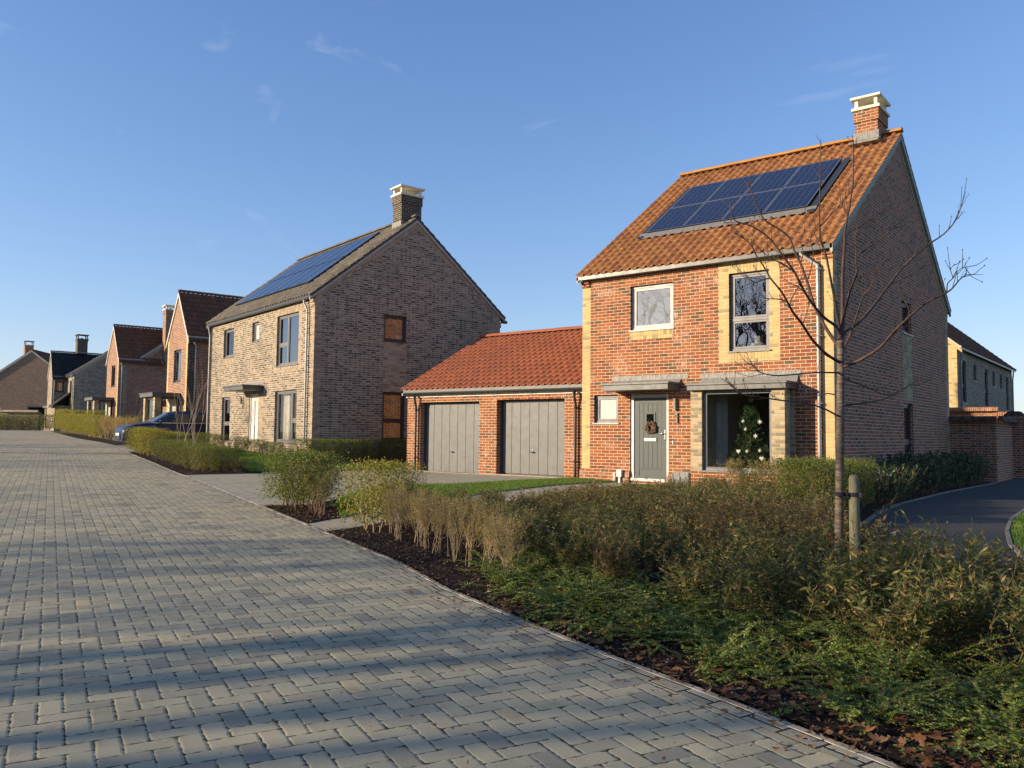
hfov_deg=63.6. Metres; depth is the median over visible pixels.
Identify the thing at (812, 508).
shrub
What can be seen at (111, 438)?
shrub
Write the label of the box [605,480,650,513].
shrub
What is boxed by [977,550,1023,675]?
shrub
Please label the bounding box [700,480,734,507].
shrub
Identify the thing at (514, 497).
shrub
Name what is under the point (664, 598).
shrub
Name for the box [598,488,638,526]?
shrub
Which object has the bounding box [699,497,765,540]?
shrub
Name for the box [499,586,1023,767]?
fallen leaves
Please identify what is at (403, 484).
shrub
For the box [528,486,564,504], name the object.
shrub
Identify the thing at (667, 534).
shrub
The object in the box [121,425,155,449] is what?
shrub
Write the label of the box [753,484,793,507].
shrub
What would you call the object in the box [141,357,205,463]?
shrub
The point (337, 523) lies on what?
garden path
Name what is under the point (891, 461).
shrub
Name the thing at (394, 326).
window
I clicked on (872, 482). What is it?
shrub
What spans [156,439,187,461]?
shrub
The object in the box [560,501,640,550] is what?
shrub
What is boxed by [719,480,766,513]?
shrub
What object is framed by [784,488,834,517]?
shrub
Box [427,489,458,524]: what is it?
shrub
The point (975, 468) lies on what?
shrub
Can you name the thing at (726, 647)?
shrub
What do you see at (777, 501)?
shrub
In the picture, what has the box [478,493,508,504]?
shrub
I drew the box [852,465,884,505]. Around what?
shrub
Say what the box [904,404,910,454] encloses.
window
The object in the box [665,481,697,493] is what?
shrub
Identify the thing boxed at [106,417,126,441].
shrub
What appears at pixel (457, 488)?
shrub
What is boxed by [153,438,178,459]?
shrub
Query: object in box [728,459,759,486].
shrub
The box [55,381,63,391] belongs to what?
window
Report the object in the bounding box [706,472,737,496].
shrub
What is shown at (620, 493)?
shrub
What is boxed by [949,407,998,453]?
garden wall
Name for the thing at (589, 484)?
shrub
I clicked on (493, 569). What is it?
shrub
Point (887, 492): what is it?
shrub
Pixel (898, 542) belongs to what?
shrub
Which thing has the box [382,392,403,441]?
window
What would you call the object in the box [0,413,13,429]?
shrub
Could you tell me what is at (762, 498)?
shrub
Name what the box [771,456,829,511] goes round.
shrub
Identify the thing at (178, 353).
window
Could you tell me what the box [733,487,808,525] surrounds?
shrub
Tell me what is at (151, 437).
shrub
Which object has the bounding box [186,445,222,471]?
shrub
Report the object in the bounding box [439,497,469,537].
shrub
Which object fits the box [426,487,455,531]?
shrub
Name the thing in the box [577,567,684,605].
shrub
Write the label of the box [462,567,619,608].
shrub
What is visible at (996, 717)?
shrub
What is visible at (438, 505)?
shrub
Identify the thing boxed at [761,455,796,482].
shrub
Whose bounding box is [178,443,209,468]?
shrub
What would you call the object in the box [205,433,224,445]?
shrub
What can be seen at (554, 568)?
shrub
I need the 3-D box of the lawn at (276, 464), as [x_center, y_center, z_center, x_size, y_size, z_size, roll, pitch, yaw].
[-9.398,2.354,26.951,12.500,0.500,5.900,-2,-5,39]
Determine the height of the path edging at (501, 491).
0.190 m
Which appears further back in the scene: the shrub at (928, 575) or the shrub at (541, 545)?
the shrub at (541, 545)
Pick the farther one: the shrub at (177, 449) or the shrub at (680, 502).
the shrub at (177, 449)
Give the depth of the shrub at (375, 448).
26.66 m
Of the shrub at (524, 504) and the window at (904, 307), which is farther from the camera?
the window at (904, 307)
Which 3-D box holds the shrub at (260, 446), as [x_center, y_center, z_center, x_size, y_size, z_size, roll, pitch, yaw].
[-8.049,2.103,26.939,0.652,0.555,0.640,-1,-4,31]
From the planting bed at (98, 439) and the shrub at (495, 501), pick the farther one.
the planting bed at (98, 439)
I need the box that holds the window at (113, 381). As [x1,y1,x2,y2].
[112,365,115,386]
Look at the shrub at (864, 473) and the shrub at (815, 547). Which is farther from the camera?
the shrub at (864, 473)
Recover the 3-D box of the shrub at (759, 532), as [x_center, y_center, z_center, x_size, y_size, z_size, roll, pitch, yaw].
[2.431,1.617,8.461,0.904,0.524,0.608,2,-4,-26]
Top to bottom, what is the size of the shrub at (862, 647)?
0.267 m
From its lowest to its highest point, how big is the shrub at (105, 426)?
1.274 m
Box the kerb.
[49,431,899,767]
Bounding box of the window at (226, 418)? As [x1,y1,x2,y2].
[223,397,229,440]
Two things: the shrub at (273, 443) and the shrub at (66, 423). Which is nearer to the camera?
the shrub at (273, 443)
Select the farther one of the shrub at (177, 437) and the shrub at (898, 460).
the shrub at (177, 437)
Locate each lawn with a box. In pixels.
[220,447,394,471]
[1009,513,1023,553]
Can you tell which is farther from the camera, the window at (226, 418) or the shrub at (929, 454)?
the window at (226, 418)
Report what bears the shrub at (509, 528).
on the planting bed at (867, 511)
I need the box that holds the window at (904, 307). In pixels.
[902,302,912,336]
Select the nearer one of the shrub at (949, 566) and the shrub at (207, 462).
the shrub at (949, 566)
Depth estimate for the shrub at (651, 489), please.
13.24 m
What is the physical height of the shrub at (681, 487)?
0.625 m
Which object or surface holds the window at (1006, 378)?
in the brick house at (980, 375)
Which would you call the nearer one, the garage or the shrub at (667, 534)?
the shrub at (667, 534)
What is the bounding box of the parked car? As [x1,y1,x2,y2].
[114,411,208,443]
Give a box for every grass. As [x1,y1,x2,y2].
[208,445,377,470]
[335,477,615,516]
[541,483,695,496]
[1011,512,1023,549]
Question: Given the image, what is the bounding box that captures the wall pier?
[1003,411,1023,477]
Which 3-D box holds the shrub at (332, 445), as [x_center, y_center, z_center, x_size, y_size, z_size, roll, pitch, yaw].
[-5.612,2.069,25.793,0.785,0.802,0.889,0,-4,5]
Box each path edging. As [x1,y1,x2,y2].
[338,482,612,517]
[861,482,1004,602]
[1005,508,1023,559]
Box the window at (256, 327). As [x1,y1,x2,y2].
[251,322,258,342]
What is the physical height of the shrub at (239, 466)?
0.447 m
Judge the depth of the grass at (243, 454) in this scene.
25.01 m
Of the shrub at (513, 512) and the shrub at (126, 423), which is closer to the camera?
the shrub at (513, 512)
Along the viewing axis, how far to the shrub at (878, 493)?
15.46 m
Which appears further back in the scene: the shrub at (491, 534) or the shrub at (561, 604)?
the shrub at (491, 534)
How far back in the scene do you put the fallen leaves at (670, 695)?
4.33 m
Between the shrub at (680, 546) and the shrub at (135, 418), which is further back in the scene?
the shrub at (135, 418)
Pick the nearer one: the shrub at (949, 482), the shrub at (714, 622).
the shrub at (714, 622)
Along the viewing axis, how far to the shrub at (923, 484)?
18.35 m
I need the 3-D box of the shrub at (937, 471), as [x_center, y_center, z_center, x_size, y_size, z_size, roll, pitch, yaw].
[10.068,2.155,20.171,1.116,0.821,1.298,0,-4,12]
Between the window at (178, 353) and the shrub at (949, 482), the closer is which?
the shrub at (949, 482)
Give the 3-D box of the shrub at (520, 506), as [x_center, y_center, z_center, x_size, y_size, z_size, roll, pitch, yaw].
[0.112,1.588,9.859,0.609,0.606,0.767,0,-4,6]
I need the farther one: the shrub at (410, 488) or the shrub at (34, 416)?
the shrub at (34, 416)
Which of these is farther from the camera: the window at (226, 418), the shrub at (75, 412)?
the shrub at (75, 412)
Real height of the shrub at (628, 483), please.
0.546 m
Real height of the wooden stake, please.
1.165 m
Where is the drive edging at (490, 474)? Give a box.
[407,469,561,477]
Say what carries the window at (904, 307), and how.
in the brick house at (675, 322)
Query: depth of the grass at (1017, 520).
11.67 m
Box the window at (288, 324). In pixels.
[275,312,298,367]
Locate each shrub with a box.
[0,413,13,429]
[11,414,28,429]
[23,413,44,430]
[39,414,54,430]
[53,408,67,430]
[54,409,74,431]
[56,408,76,431]
[57,413,68,429]
[59,413,71,432]
[63,413,69,432]
[64,414,74,432]
[65,413,74,433]
[68,408,86,433]
[68,413,81,431]
[72,413,84,434]
[74,414,87,433]
[75,414,91,435]
[77,414,100,435]
[81,415,101,436]
[82,409,107,436]
[84,414,105,436]
[90,414,111,437]
[91,416,109,437]
[97,415,112,439]
[99,414,114,438]
[103,416,123,439]
[106,417,124,440]
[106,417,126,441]
[108,416,134,428]
[117,417,144,425]
[118,417,139,441]
[121,413,137,422]
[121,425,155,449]
[126,426,157,452]
[128,413,141,423]
[129,426,162,453]
[131,427,168,454]
[133,428,171,455]
[135,390,152,422]
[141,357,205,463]
[148,437,168,456]
[151,438,178,460]
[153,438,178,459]
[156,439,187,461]
[160,440,185,462]
[164,443,190,464]
[165,435,188,449]
[168,441,196,465]
[169,432,196,449]
[173,360,210,466]
[178,438,203,457]
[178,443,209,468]
[179,442,203,466]
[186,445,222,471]
[186,446,214,470]
[194,431,210,443]
[196,441,217,454]
[197,455,219,469]
[198,433,213,444]
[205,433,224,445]
[206,455,228,470]
[211,434,228,445]
[212,444,239,468]
[219,454,237,471]
[227,455,246,472]
[231,436,249,450]
[238,438,254,451]
[247,438,267,454]
[254,440,274,456]
[256,448,314,506]
[267,441,285,457]
[271,448,337,507]
[278,450,351,510]
[286,437,316,458]
[286,453,342,513]
[299,465,342,515]
[306,437,329,458]
[320,438,343,462]
[333,437,359,462]
[334,456,414,531]
[348,437,373,462]
[362,438,386,462]
[365,459,428,524]
[377,438,398,461]
[377,481,414,540]
[379,480,418,532]
[381,479,417,536]
[387,478,434,529]
[388,438,406,461]
[397,492,438,546]
[402,487,438,541]
[403,487,444,548]
[415,492,460,537]
[421,493,460,553]
[423,484,448,517]
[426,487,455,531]
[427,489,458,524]
[428,494,485,555]
[431,493,470,561]
[435,480,473,499]
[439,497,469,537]
[443,492,485,541]
[444,544,563,584]
[446,496,495,566]
[447,484,471,502]
[450,491,495,511]
[453,493,484,547]
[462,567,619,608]
[463,499,487,543]
[463,556,568,592]
[464,493,545,549]
[469,492,514,568]
[472,509,520,573]
[476,486,501,495]
[476,486,505,503]
[476,500,510,547]
[476,505,522,558]
[477,493,511,510]
[478,489,505,509]
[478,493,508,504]
[479,511,532,572]
[481,514,526,581]
[497,543,583,575]
[499,494,545,540]
[503,504,549,560]
[503,551,605,582]
[504,490,535,508]
[507,495,541,519]
[508,486,547,520]
[513,504,586,567]
[514,565,655,616]
[517,573,648,625]
[518,503,573,546]
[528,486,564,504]
[533,490,574,530]
[534,508,620,579]
[536,590,693,640]
[538,481,573,513]
[538,489,581,525]
[547,489,577,507]
[548,494,600,528]
[548,554,673,598]
[553,484,588,509]
[554,494,605,536]
[557,498,607,562]
[558,484,584,502]
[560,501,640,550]
[567,482,618,513]
[571,474,604,494]
[573,485,624,523]
[577,520,642,588]
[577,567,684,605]
[578,478,622,512]
[578,480,611,509]
[582,495,679,571]
[590,600,724,654]
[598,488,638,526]
[600,504,671,545]
[603,484,660,529]
[603,514,676,582]
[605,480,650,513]
[605,577,766,618]
[607,477,639,499]
[607,590,735,637]
[614,477,637,494]
[616,485,671,520]
[624,485,666,528]
[628,535,731,602]
[630,475,670,503]
[631,483,670,508]
[631,511,690,567]
[633,488,691,542]
[634,492,707,527]
[640,598,796,658]
[649,499,719,558]
[652,478,673,497]
[652,478,684,493]
[655,473,685,492]
[661,621,788,685]
[663,484,720,532]
[663,582,822,635]
[664,489,699,525]
[664,524,737,587]
[665,475,701,499]
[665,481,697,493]
[666,479,702,519]
[668,473,692,488]
[668,486,701,502]
[670,500,763,574]
[684,472,730,493]
[686,494,756,545]
[689,473,725,505]
[697,474,729,507]
[698,480,749,520]
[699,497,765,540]
[699,507,817,591]
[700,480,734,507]
[702,493,756,518]
[704,535,802,610]
[705,482,740,510]
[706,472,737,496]
[706,535,819,627]
[709,458,744,494]
[714,511,770,558]
[714,516,787,557]
[717,621,857,687]
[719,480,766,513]
[725,596,876,649]
[727,479,785,528]
[727,516,813,583]
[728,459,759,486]
[728,480,772,499]
[731,471,772,493]
[733,470,758,485]
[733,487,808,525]
[736,473,764,494]
[738,487,797,523]
[739,496,802,552]
[741,492,828,542]
[744,516,848,626]
[747,453,778,489]
[748,456,784,500]
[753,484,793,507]
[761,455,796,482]
[763,677,972,735]
[764,479,776,497]
[764,623,962,685]
[765,497,848,538]
[766,636,1023,728]
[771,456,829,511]
[772,475,812,502]
[773,454,825,506]
[775,602,929,670]
[781,499,848,573]
[782,520,935,640]
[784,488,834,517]
[785,455,834,492]
[789,456,857,514]
[789,478,848,518]
[790,487,834,521]
[791,503,868,555]
[792,470,824,485]
[797,495,848,525]
[807,455,851,506]
[807,463,861,505]
[810,497,904,580]
[821,476,865,516]
[822,551,979,668]
[826,456,876,511]
[835,545,998,645]
[836,510,948,592]
[839,622,1021,685]
[844,456,878,507]
[845,510,955,605]
[850,468,890,503]
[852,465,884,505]
[854,461,917,502]
[858,461,916,499]
[865,463,917,504]
[869,451,920,494]
[873,453,932,494]
[874,462,929,497]
[877,520,1007,628]
[881,454,943,491]
[881,671,1023,767]
[890,465,919,495]
[891,641,1023,714]
[894,450,942,489]
[905,452,945,492]
[905,454,947,494]
[908,547,1023,668]
[913,458,951,489]
[916,451,948,485]
[928,453,960,487]
[928,456,961,488]
[928,522,1010,604]
[941,449,980,484]
[941,452,973,485]
[941,647,1023,683]
[942,453,965,485]
[942,455,973,486]
[950,451,988,482]
[954,451,998,482]
[960,453,988,483]
[973,677,1023,732]
[975,539,1023,627]
[975,705,1023,750]
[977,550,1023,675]
[989,559,1023,644]
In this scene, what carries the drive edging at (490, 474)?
on the driveway at (245, 485)
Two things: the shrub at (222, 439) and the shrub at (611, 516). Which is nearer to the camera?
the shrub at (611, 516)
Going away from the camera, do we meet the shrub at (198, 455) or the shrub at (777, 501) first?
the shrub at (777, 501)
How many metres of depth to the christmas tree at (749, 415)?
17.85 m
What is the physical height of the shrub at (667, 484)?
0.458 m
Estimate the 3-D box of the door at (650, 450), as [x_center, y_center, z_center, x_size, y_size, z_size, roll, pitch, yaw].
[3.209,1.255,19.174,0.850,1.868,0.121,-2,-5,39]
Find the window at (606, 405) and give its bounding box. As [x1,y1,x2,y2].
[592,395,618,423]
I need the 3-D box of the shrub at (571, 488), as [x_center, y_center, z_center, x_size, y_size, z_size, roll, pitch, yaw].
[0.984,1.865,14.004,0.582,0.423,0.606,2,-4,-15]
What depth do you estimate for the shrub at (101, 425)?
43.01 m
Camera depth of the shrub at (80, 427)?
46.60 m
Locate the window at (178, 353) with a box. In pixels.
[172,350,180,382]
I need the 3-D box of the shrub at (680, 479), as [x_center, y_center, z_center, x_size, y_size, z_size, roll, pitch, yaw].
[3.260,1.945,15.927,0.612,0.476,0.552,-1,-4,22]
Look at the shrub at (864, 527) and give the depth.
7.86 m
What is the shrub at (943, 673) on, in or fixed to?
on the planting bed at (867, 511)
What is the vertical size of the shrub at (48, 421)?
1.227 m
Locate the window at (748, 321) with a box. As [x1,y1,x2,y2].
[727,270,770,352]
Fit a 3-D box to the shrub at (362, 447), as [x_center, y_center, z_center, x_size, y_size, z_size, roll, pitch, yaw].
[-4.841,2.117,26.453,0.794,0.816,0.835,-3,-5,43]
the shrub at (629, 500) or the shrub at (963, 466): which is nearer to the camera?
the shrub at (629, 500)
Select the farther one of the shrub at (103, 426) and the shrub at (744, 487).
the shrub at (103, 426)
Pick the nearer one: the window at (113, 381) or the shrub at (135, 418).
the shrub at (135, 418)
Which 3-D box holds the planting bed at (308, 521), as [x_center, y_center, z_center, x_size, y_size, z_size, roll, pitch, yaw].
[-2.961,1.938,12.477,0.971,0.050,2.320,3,-4,-30]
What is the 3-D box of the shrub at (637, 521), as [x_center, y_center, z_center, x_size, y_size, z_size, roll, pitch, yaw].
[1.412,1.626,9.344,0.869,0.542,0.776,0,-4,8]
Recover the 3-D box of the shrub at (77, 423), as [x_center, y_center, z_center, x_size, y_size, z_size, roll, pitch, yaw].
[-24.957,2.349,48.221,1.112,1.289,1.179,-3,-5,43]
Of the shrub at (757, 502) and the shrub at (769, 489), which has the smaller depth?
the shrub at (757, 502)
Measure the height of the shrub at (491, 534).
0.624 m
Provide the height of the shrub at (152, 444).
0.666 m
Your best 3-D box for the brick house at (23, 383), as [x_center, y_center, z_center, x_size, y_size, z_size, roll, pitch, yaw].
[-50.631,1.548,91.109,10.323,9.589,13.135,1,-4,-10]
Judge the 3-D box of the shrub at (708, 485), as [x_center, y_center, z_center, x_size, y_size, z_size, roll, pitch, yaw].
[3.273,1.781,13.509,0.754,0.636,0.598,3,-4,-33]
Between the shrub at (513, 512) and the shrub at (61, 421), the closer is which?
the shrub at (513, 512)
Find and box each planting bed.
[60,433,128,444]
[131,451,260,473]
[267,505,338,522]
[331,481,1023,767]
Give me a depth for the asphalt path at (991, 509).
13.93 m
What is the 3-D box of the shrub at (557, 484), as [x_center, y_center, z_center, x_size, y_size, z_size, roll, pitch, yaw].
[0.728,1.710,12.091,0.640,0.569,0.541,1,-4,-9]
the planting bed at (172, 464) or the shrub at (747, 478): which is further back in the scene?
the planting bed at (172, 464)
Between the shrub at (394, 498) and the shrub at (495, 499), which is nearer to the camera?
the shrub at (394, 498)
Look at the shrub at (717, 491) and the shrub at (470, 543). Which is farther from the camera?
the shrub at (717, 491)
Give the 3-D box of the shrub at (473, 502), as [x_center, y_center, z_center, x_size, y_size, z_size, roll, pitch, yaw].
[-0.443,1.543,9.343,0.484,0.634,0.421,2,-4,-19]
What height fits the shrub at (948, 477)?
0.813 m
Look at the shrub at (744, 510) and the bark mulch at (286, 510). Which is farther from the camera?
the bark mulch at (286, 510)
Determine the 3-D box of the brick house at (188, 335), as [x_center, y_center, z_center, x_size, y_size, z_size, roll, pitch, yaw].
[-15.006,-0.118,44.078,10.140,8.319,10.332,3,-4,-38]
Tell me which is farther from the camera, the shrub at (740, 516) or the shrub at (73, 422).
the shrub at (73, 422)
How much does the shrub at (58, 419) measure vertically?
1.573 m
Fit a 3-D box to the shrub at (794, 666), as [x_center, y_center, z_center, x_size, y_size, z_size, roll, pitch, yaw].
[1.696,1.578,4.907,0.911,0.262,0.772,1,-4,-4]
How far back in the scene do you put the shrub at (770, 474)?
14.89 m
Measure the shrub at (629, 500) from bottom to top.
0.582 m
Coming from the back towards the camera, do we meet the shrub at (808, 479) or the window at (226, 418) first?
the window at (226, 418)
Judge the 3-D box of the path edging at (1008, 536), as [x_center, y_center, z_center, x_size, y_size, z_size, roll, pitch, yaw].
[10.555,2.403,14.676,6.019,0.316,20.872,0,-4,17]
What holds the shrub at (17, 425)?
on the block paved road
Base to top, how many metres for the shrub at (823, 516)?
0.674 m
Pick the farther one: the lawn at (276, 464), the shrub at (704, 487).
the lawn at (276, 464)
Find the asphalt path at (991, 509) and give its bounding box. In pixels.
[860,478,1023,597]
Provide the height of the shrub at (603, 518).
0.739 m
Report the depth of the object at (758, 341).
17.86 m
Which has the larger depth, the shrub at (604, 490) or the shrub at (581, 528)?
the shrub at (604, 490)
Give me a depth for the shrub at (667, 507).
9.75 m
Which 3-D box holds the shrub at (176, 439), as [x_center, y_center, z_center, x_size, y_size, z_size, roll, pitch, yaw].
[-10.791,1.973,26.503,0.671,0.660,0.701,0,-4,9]
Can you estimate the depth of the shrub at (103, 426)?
42.44 m
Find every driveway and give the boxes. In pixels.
[116,443,192,451]
[187,469,562,505]
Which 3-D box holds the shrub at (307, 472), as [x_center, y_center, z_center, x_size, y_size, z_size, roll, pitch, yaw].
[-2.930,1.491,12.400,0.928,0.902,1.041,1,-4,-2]
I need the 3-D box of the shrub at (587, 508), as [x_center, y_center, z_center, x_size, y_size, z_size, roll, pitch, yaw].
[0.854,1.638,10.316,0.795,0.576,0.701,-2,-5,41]
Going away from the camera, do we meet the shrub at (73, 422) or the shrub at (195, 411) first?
the shrub at (195, 411)
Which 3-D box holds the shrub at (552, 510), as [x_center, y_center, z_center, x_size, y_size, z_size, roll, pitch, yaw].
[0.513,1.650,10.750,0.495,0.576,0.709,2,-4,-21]
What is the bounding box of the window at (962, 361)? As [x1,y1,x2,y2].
[962,361,967,403]
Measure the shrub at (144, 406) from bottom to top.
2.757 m
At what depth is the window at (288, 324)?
28.91 m
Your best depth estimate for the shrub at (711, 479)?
15.31 m
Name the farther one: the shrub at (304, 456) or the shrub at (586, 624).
the shrub at (304, 456)
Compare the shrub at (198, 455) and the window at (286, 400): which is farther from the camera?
the window at (286, 400)
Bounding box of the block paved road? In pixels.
[0,430,860,767]
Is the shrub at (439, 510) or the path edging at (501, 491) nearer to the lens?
the shrub at (439, 510)
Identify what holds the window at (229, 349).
in the brick house at (349, 338)
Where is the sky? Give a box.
[0,0,1023,412]
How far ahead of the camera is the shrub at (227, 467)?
20.75 m
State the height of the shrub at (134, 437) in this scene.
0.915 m
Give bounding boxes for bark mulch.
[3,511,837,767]
[137,453,341,521]
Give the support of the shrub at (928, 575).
on the planting bed at (867, 511)
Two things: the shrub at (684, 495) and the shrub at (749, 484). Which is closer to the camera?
the shrub at (684, 495)
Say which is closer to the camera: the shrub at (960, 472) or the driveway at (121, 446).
the shrub at (960, 472)
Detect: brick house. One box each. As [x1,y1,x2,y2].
[0,349,49,430]
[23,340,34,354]
[43,334,107,430]
[84,305,174,433]
[139,289,243,421]
[206,184,506,462]
[575,92,951,490]
[948,322,1016,411]
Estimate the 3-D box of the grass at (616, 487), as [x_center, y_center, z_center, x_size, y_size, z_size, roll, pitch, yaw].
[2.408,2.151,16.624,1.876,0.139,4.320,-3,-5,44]
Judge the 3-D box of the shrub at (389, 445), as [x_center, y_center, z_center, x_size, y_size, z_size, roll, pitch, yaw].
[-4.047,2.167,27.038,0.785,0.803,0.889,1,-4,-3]
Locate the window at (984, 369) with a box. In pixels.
[984,369,986,406]
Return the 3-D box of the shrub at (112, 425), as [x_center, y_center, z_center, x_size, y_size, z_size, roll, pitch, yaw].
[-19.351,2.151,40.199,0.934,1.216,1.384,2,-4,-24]
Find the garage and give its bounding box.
[401,325,582,477]
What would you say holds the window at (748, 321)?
in the brick house at (675, 322)
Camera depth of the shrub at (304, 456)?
12.63 m
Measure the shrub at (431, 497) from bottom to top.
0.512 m
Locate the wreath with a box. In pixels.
[645,421,656,433]
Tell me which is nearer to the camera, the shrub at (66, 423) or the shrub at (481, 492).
the shrub at (481, 492)
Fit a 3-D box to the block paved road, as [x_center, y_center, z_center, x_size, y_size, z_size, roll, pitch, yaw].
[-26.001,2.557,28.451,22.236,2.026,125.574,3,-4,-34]
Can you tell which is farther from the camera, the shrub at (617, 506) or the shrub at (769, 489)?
the shrub at (769, 489)
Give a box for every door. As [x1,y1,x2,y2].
[250,396,257,441]
[424,401,478,472]
[500,399,564,476]
[634,398,666,478]
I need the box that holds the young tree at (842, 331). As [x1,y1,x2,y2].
[715,135,986,579]
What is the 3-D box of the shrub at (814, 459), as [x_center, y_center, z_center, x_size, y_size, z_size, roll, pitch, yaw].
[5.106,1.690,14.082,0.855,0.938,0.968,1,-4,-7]
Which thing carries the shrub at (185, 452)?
on the planting bed at (172, 464)
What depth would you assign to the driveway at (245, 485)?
18.80 m
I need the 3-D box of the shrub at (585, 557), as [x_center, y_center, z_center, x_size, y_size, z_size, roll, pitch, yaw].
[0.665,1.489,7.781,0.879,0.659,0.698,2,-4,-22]
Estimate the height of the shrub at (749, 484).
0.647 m
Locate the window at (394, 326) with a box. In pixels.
[383,315,406,342]
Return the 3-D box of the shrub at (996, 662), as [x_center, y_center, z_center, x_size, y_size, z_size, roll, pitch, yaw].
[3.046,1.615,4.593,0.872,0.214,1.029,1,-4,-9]
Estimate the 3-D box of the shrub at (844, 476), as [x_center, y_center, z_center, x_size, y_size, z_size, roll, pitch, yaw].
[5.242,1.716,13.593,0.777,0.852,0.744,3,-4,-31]
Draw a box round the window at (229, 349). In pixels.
[222,329,233,358]
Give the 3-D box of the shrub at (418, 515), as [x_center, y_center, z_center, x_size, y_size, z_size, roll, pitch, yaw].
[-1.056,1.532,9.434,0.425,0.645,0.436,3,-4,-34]
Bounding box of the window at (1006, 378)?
[1006,378,1007,410]
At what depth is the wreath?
19.14 m
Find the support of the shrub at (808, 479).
on the planting bed at (867, 511)
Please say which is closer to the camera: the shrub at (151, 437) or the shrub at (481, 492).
the shrub at (481, 492)
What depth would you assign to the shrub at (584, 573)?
7.17 m
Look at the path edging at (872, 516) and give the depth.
16.67 m
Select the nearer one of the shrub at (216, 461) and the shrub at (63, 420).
the shrub at (216, 461)
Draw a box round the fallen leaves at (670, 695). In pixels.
[187,576,849,759]
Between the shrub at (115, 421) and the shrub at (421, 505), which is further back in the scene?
the shrub at (115, 421)
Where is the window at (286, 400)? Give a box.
[274,390,296,443]
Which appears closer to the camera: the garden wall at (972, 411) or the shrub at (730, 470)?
the shrub at (730, 470)
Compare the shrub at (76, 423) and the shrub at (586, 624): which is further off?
the shrub at (76, 423)
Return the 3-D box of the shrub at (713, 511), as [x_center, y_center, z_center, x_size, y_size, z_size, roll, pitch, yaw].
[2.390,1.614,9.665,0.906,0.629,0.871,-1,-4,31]
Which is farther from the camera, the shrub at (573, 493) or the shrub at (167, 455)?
the shrub at (167, 455)
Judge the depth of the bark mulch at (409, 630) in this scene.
5.21 m
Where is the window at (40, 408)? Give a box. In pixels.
[27,406,44,417]
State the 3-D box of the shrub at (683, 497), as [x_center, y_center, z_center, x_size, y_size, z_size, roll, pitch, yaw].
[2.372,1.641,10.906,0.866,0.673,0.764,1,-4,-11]
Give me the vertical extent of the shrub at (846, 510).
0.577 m
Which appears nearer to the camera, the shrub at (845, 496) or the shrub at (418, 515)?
the shrub at (418, 515)
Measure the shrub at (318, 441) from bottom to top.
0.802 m
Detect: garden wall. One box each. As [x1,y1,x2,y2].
[0,410,40,430]
[948,416,998,482]
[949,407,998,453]
[996,412,1005,416]
[997,416,1018,481]
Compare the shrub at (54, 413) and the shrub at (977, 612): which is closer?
the shrub at (977, 612)
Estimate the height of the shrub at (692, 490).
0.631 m
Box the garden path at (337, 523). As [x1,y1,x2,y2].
[306,482,646,530]
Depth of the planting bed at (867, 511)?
5.53 m
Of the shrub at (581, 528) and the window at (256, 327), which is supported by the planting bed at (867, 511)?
the shrub at (581, 528)
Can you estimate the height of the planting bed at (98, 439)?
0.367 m
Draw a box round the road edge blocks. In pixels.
[47,431,889,767]
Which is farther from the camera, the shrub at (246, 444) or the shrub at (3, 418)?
the shrub at (3, 418)
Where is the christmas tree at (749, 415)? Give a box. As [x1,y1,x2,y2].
[726,397,769,468]
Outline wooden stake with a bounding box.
[834,474,862,583]
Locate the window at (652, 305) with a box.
[628,282,673,331]
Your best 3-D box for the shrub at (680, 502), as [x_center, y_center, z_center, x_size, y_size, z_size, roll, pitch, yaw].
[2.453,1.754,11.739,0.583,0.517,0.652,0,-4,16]
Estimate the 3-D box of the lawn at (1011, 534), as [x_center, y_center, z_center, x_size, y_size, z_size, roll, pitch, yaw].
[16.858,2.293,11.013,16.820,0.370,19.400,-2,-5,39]
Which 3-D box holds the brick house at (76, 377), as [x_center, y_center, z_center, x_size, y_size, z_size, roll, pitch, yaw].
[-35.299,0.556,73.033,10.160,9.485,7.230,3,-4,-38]
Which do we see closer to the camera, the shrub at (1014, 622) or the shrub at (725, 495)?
the shrub at (1014, 622)
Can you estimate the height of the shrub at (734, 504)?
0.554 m
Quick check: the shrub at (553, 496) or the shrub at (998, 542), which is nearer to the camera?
the shrub at (998, 542)
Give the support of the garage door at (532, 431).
in the garage
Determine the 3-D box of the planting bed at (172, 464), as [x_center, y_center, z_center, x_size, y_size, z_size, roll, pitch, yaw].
[-9.516,2.248,24.326,2.019,0.330,10.137,3,-4,-32]
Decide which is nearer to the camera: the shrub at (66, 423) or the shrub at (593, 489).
the shrub at (593, 489)
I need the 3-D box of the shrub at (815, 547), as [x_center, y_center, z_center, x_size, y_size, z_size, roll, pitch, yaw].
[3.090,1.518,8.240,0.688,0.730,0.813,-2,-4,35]

